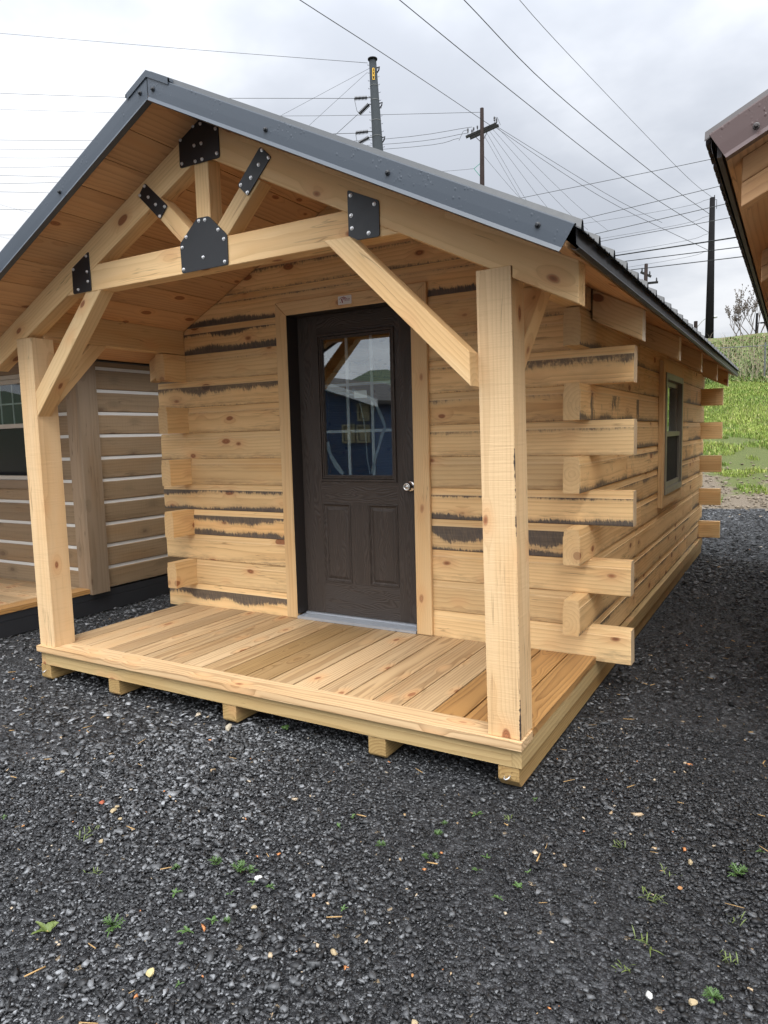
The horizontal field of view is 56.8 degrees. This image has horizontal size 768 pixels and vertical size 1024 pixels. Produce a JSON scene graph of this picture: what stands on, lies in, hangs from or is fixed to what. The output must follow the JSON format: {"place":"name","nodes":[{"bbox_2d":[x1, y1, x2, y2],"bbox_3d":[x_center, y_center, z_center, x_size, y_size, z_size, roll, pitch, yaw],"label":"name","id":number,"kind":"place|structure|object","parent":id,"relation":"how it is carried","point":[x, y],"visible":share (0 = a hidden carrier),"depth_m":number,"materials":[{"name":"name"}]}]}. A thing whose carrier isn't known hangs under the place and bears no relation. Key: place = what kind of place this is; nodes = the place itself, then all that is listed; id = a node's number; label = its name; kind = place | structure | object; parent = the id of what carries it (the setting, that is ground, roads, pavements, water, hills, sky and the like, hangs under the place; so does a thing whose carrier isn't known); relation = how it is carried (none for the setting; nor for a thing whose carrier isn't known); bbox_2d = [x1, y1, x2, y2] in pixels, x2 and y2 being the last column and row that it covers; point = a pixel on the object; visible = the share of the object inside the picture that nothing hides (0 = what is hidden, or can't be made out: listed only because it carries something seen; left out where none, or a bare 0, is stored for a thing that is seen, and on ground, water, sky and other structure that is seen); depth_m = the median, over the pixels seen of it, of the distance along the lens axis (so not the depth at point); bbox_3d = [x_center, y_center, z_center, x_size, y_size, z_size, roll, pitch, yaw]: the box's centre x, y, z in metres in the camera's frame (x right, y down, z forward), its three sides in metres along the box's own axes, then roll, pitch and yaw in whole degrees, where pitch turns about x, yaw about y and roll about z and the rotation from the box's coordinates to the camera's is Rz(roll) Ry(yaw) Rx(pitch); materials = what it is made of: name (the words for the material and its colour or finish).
{"place":"outdoors","nodes":[
{"label":"outdoors","id":0,"kind":"place"},
{"bbox_2d":[0,718,767,1023],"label":"gravel","id":1,"kind":"structure","parent":0,"point":[185,748],"depth_m":2.38,"materials":[{"name":"grey gravel"}]},
{"bbox_2d":[31,921,58,934],"bbox_3d":[-1.015,1.238,2.117,0.082,0.038,0.072,-7,8,-40],"label":"weed","id":2,"kind":"object","parent":1,"relation":"on","point":[48,926],"visible":1,"depth_m":2.12,"materials":[{"name":"green plant"}]},
{"bbox_2d":[146,968,153,976],"bbox_3d":[-0.639,1.260,1.944,0.025,0.017,0.023,2,7,30],"label":"stone","id":3,"kind":"object","parent":1,"relation":"on","point":[150,972],"visible":1,"depth_m":1.94,"materials":[{"name":"beige stone"}]},
{"bbox_2d":[172,888,181,896],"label":"weed","id":4,"kind":"object","parent":1,"relation":"on","point":[174,891],"visible":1,"depth_m":2.28,"materials":[{"name":"green plant"}]},
{"bbox_2d":[177,926,192,933],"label":"weed","id":5,"kind":"object","parent":1,"relation":"on","point":[186,929],"visible":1,"depth_m":2.09,"materials":[{"name":"green plant"}]},
{"bbox_2d":[210,855,222,864],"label":"weed","id":6,"kind":"object","parent":1,"relation":"on","point":[216,860],"visible":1,"depth_m":2.44,"materials":[{"name":"green plant"}]},
{"bbox_2d":[225,723,231,730],"bbox_3d":[-0.780,1.085,3.578,0.032,0.032,0.049,2,7,30],"label":"stone","id":7,"kind":"object","parent":1,"relation":"on","point":[228,727],"visible":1,"depth_m":3.56,"materials":[{"name":"beige stone"}]},
{"bbox_2d":[231,859,246,871],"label":"weed","id":8,"kind":"object","parent":1,"relation":"on","point":[241,864],"visible":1,"depth_m":2.39,"materials":[{"name":"green plant"}]},
{"bbox_2d":[247,865,256,872],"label":"weed","id":9,"kind":"object","parent":1,"relation":"on","point":[250,867],"visible":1,"depth_m":2.39,"materials":[{"name":"green plant"}]},
{"bbox_2d":[611,959,634,972],"bbox_3d":[0.644,1.223,1.907,0.067,0.018,0.045,-2,6,-7],"label":"weed","id":10,"kind":"object","parent":1,"relation":"on","point":[624,967],"visible":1,"depth_m":1.91,"materials":[{"name":"green plant"}]},
{"bbox_2d":[645,991,652,998],"bbox_3d":[0.680,1.240,1.823,0.018,0.013,0.020,-5,7,-27],"label":"stone","id":11,"kind":"object","parent":1,"relation":"on","point":[648,995],"visible":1,"depth_m":1.82,"materials":[{"name":"white stone"}]},
{"bbox_2d":[651,894,667,903],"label":"weed","id":12,"kind":"object","parent":1,"relation":"on","point":[658,899],"visible":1,"depth_m":2.19,"materials":[{"name":"green plant"}]},
{"bbox_2d":[721,950,737,963],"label":"weed","id":13,"kind":"object","parent":1,"relation":"on","point":[730,956],"visible":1,"depth_m":1.93,"materials":[{"name":"green plant"}]},
{"bbox_2d":[727,862,747,876],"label":"weed","id":14,"kind":"object","parent":1,"relation":"on","point":[741,869],"visible":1,"depth_m":2.30,"materials":[{"name":"green plant"}]},
{"bbox_2d":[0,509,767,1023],"bbox_3d":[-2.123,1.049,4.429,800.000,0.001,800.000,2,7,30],"label":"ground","id":15,"kind":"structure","parent":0,"point":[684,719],"depth_m":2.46,"materials":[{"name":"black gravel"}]},
{"bbox_2d":[0,362,186,637],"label":"log cabin","id":16,"kind":"object","parent":15,"relation":"on","point":[112,459],"visible":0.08,"depth_m":6.26,"materials":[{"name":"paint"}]},
{"bbox_2d":[0,374,27,479],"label":"window","id":17,"kind":"structure","parent":16,"relation":"in","point":[13,466],"depth_m":6.45,"materials":[{"name":"plastic"}]},
{"bbox_2d":[102,913,124,936],"bbox_3d":[-0.810,1.227,2.126,0.066,0.032,0.077,-6,8,-39],"label":"weed","id":18,"kind":"object","parent":15,"relation":"on","point":[108,921],"visible":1,"depth_m":2.12,"materials":[{"name":"green plant"}]},
{"bbox_2d":[205,915,217,924],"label":"weed","id":19,"kind":"object","parent":15,"relation":"on","point":[213,919],"visible":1,"depth_m":2.14,"materials":[{"name":"green plant"}]},
{"bbox_2d":[331,949,337,955],"bbox_3d":[-0.141,1.241,2.002,0.022,0.016,0.018,2,7,30],"label":"stone","id":20,"kind":"object","parent":15,"relation":"on","point":[334,952],"visible":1,"depth_m":2.00,"materials":[{"name":"beige stone"}]},
{"bbox_2d":[0,70,739,786],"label":"log cabin","id":21,"kind":"object","parent":15,"relation":"on","point":[436,462],"visible":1,"depth_m":4.07,"materials":[{"name":"brown wood"}]},
{"bbox_2d":[297,306,416,623],"bbox_3d":[-0.166,-0.290,4.636,0.915,2.002,0.105,2,7,30],"label":"door","id":22,"kind":"structure","parent":21,"relation":"in","point":[360,529],"depth_m":4.68,"materials":[{"name":"brown wood"}]},
{"bbox_2d":[664,372,683,494],"bbox_3d":[2.436,-0.673,6.115,0.130,0.980,0.940,2,7,30],"label":"window","id":23,"kind":"structure","parent":21,"relation":"in","point":[674,384],"depth_m":6.25,"materials":[{"name":"beige plastic"}]},
{"bbox_2d":[376,840,384,846],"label":"weed","id":24,"kind":"object","parent":15,"relation":"on","point":[380,843],"visible":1,"depth_m":2.51,"materials":[{"name":"green plant"}]},
{"bbox_2d":[512,881,521,887],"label":"weed","id":25,"kind":"object","parent":15,"relation":"on","point":[518,885],"visible":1,"depth_m":2.27,"materials":[{"name":"green plant"}]},
{"bbox_2d":[642,886,652,898],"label":"weed","id":26,"kind":"object","parent":15,"relation":"on","point":[647,893],"visible":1,"depth_m":2.21,"materials":[{"name":"green plant"}]},
{"bbox_2d":[632,926,664,956],"bbox_3d":[0.734,1.208,1.996,0.047,0.025,0.112,-3,6,-13],"label":"weed","id":27,"kind":"object","parent":15,"relation":"on","point":[640,940],"visible":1,"depth_m":2.01,"materials":[{"name":"green plant"}]},
{"bbox_2d":[688,998,697,1005],"bbox_3d":[0.782,1.240,1.795,0.021,0.015,0.017,-3,6,-13],"label":"stone","id":28,"kind":"object","parent":15,"relation":"on","point":[692,1002],"visible":1,"depth_m":1.79,"materials":[{"name":"beige stone"}]},
{"bbox_2d":[702,986,722,1002],"bbox_3d":[0.834,1.226,1.803,0.051,0.020,0.043,4,8,41],"label":"weed","id":29,"kind":"object","parent":15,"relation":"on","point":[709,992],"visible":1,"depth_m":1.81,"materials":[{"name":"green plant"}]},
{"bbox_2d":[681,508,767,587],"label":"gravel","id":30,"kind":"structure","parent":15,"relation":"on","point":[716,549],"depth_m":8.55,"materials":[{"name":"grey gravel"}]},
{"bbox_2d":[704,89,767,331],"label":"log cabin","id":31,"kind":"object","parent":15,"relation":"on","point":[737,145],"visible":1,"depth_m":2.28,"materials":[{"name":"brown metal"}]},
{"bbox_2d":[0,558,767,770],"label":"gravel","id":32,"kind":"structure","parent":0,"point":[218,707],"depth_m":4.09,"materials":[{"name":"grey gravel"}]},
{"bbox_2d":[8,626,766,1023],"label":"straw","id":33,"kind":"object","parent":32,"relation":"on","point":[364,816],"visible":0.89,"depth_m":2.47,"materials":[{"name":"plant"}]},
{"bbox_2d":[0,0,767,337],"label":"sky","id":34,"kind":"structure","parent":0,"point":[677,69],"materials":[{"name":"grey"}]},
{"bbox_2d":[522,159,709,197],"bbox_3d":[5.600,-11.963,27.632,23.039,1.608,2.398,4,8,43],"label":"power line","id":35,"kind":"object","parent":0,"point":[618,178],"visible":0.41,"depth_m":26.15,"materials":[{"name":"grey metal"}]},
{"bbox_2d":[584,186,718,218],"bbox_3d":[8.815,-11.435,27.321,1.152,1.800,16.963,-5,7,-27],"label":"power line","id":36,"kind":"object","parent":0,"point":[652,202],"visible":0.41,"depth_m":26.17,"materials":[{"name":"grey metal"}]},
{"bbox_2d":[631,256,741,269],"bbox_3d":[9.967,-9.286,27.220,1.035,2.219,16.253,-4,7,-22],"label":"power line","id":37,"kind":"object","parent":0,"point":[687,263],"visible":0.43,"depth_m":25.85,"materials":[{"name":"black"}]},
{"bbox_2d":[701,333,767,508],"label":"hill","id":38,"kind":"structure","parent":0,"point":[737,459],"depth_m":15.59,"materials":[{"name":"green plant"}]},
{"bbox_2d":[354,56,384,150],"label":"steel pole","id":39,"kind":"object","parent":38,"relation":"on","point":[377,139],"visible":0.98,"depth_m":42.48,"materials":[{"name":"grey metal"}]},
{"bbox_2d":[1,93,353,98],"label":"power line","id":40,"kind":"object","parent":39,"relation":"attached to","point":[234,98],"visible":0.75,"depth_m":46.40,"materials":[{"name":"grey metal"}]},
{"bbox_2d":[0,33,364,62],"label":"power line","id":41,"kind":"object","parent":39,"relation":"attached to","point":[191,49],"visible":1,"depth_m":51.67,"materials":[{"name":"grey metal"}]},
{"bbox_2d":[28,133,353,140],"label":"power line","id":42,"kind":"object","parent":39,"relation":"attached to","point":[82,140],"visible":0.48,"depth_m":56.20,"materials":[{"name":"grey metal"}]},
{"bbox_2d":[284,69,367,113],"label":"power line","id":43,"kind":"object","parent":39,"relation":"attached to","point":[329,89],"visible":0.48,"depth_m":43.57,"materials":[{"name":"grey metal"}]},
{"bbox_2d":[459,107,499,185],"bbox_3d":[5.474,-15.303,40.198,2.321,14.298,0.413,-1,6,8],"label":"wooden pole","id":44,"kind":"object","parent":38,"relation":"on","point":[480,132],"visible":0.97,"depth_m":39.53,"materials":[{"name":"brown wood"}]},
{"bbox_2d":[10,138,458,167],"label":"power line","id":45,"kind":"object","parent":44,"relation":"hanging from","point":[390,148],"visible":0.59,"depth_m":46.33,"materials":[{"name":"grey metal"}]},
{"bbox_2d":[1,109,479,115],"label":"power line","id":46,"kind":"object","parent":44,"relation":"attached to","point":[324,115],"visible":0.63,"depth_m":44.25,"materials":[{"name":"grey metal"}]},
{"bbox_2d":[12,127,469,149],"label":"power line","id":47,"kind":"object","parent":44,"relation":"attached to","point":[84,149],"visible":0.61,"depth_m":60.83,"materials":[{"name":"grey metal"}]},
{"bbox_2d":[68,133,466,157],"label":"power line","id":48,"kind":"object","parent":44,"relation":"attached to","point":[367,145],"visible":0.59,"depth_m":44.68,"materials":[{"name":"grey metal"}]},
{"bbox_2d":[300,0,489,124],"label":"power line","id":49,"kind":"object","parent":44,"relation":"attached to","point":[385,55],"visible":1,"depth_m":26.79,"materials":[{"name":"grey metal"}]},
{"bbox_2d":[495,132,587,229],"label":"power line","id":50,"kind":"object","parent":44,"relation":"attached to","point":[535,177],"visible":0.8,"depth_m":41.65,"materials":[{"name":"grey metal"}]},
{"bbox_2d":[498,128,606,229],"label":"power line","id":51,"kind":"object","parent":44,"relation":"attached to","point":[540,170],"visible":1,"depth_m":40.91,"materials":[{"name":"grey metal"}]},
{"bbox_2d":[498,127,661,222],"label":"power line","id":52,"kind":"object","parent":44,"relation":"attached to","point":[577,176],"visible":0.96,"depth_m":41.25,"materials":[{"name":"grey metal"}]},
{"bbox_2d":[497,128,706,249],"bbox_3d":[10.893,-17.055,36.901,11.131,8.409,0.078,2,7,32],"label":"power line","id":53,"kind":"object","parent":44,"relation":"attached to","point":[598,195],"visible":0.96,"depth_m":36.73,"materials":[{"name":"grey metal"}]},
{"bbox_2d":[640,263,657,283],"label":"wooden pole","id":54,"kind":"object","parent":38,"relation":"on","point":[645,274],"visible":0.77,"depth_m":54.62,"materials":[{"name":"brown wood"}]},
{"bbox_2d":[694,316,717,330],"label":"street lamp","id":55,"kind":"object","parent":38,"relation":"on","point":[696,325],"visible":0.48,"depth_m":41.19,"materials":[{"name":"grey metal"}]},
{"bbox_2d":[705,195,716,338],"bbox_3d":[15.872,-11.500,34.495,0.422,7.454,0.401,2,7,30],"label":"dark pole","id":56,"kind":"object","parent":38,"relation":"on","point":[709,324],"visible":0.85,"depth_m":34.39,"materials":[{"name":"black wood"}]},
{"bbox_2d":[399,0,708,232],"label":"power line","id":57,"kind":"object","parent":56,"relation":"attached to","point":[533,108],"visible":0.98,"depth_m":24.12,"materials":[{"name":"grey metal"}]},
{"bbox_2d":[464,0,708,213],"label":"power line","id":58,"kind":"object","parent":56,"relation":"attached to","point":[569,104],"visible":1,"depth_m":23.74,"materials":[{"name":"grey metal"}]},
{"bbox_2d":[520,1,709,195],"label":"power line","id":59,"kind":"object","parent":56,"relation":"attached to","point":[607,95],"visible":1,"depth_m":25.68,"materials":[{"name":"grey metal"}]},
{"bbox_2d":[584,199,708,223],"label":"power line","id":60,"kind":"object","parent":56,"relation":"attached to","point":[652,212],"visible":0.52,"depth_m":41.93,"materials":[{"name":"grey metal"}]},
{"bbox_2d":[601,216,706,238],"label":"power line","id":61,"kind":"object","parent":56,"relation":"attached to","point":[658,228],"visible":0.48,"depth_m":41.68,"materials":[{"name":"grey metal"}]},
{"bbox_2d":[596,204,724,233],"bbox_3d":[8.830,-10.747,27.378,1.232,1.482,17.312,-5,7,-28],"label":"power line","id":62,"kind":"object","parent":56,"relation":"attached to","point":[661,218],"visible":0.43,"depth_m":26.02,"materials":[{"name":"grey metal"}]},
{"bbox_2d":[601,217,729,241],"bbox_3d":[8.842,-10.406,27.389,1.308,1.880,17.678,-5,7,-29],"label":"power line","id":63,"kind":"object","parent":56,"relation":"attached to","point":[667,229],"visible":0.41,"depth_m":25.88,"materials":[{"name":"grey metal"}]},
{"bbox_2d":[615,237,735,255],"bbox_3d":[9.393,-9.851,27.318,1.179,2.064,16.952,-4,7,-25],"label":"power line","id":64,"kind":"object","parent":56,"relation":"attached to","point":[678,246],"visible":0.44,"depth_m":25.80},
{"bbox_2d":[628,247,738,260],"bbox_3d":[9.539,-9.601,27.300,1.163,2.289,16.868,-4,7,-25],"label":"power line","id":65,"kind":"object","parent":56,"relation":"attached to","point":[684,253],"visible":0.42,"depth_m":25.63,"materials":[{"name":"black"}]},
{"bbox_2d":[702,459,767,510],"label":"slope stones","id":66,"kind":"object","parent":38,"relation":"on","point":[749,498],"visible":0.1,"depth_m":13.32,"materials":[{"name":"grey stone"}]},
{"bbox_2d":[705,326,767,383],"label":"undergrowth","id":67,"kind":"object","parent":38,"relation":"on","point":[747,371],"visible":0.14,"depth_m":27.22,"materials":[{"name":"green plant"}]},
{"bbox_2d":[724,298,750,335],"bbox_3d":[15.295,-8.370,30.734,1.031,1.639,0.892,2,7,30],"label":"bare shrub","id":68,"kind":"object","parent":38,"relation":"on","point":[735,319],"visible":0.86,"depth_m":30.67,"materials":[{"name":"brown plant"}]},
{"bbox_2d":[727,284,757,334],"bbox_3d":[15.434,-8.663,30.311,1.040,2.258,1.090,-4,6,-19],"label":"bare shrub","id":69,"kind":"object","parent":38,"relation":"on","point":[736,306],"visible":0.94,"depth_m":30.34,"materials":[{"name":"brown plant"}]},
{"bbox_2d":[717,342,767,375],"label":"chain link fence","id":70,"kind":"object","parent":38,"relation":"on","point":[764,345],"visible":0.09,"depth_m":25.52,"materials":[{"name":"grey metal"}]},
{"bbox_2d":[738,290,764,332],"bbox_3d":[15.916,-8.650,30.216,1.611,2.203,1.295,2,7,30],"label":"bare shrub","id":71,"kind":"object","parent":38,"relation":"on","point":[744,308],"visible":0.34,"depth_m":30.36,"materials":[{"name":"brown plant"}]},
{"bbox_2d":[755,313,763,333],"bbox_3d":[15.922,-7.944,30.050,0.380,0.951,0.107,2,7,30],"label":"stub post","id":72,"kind":"object","parent":38,"relation":"on","point":[756,326],"visible":0.76,"depth_m":30.07,"materials":[{"name":"grey metal"}]}
]}

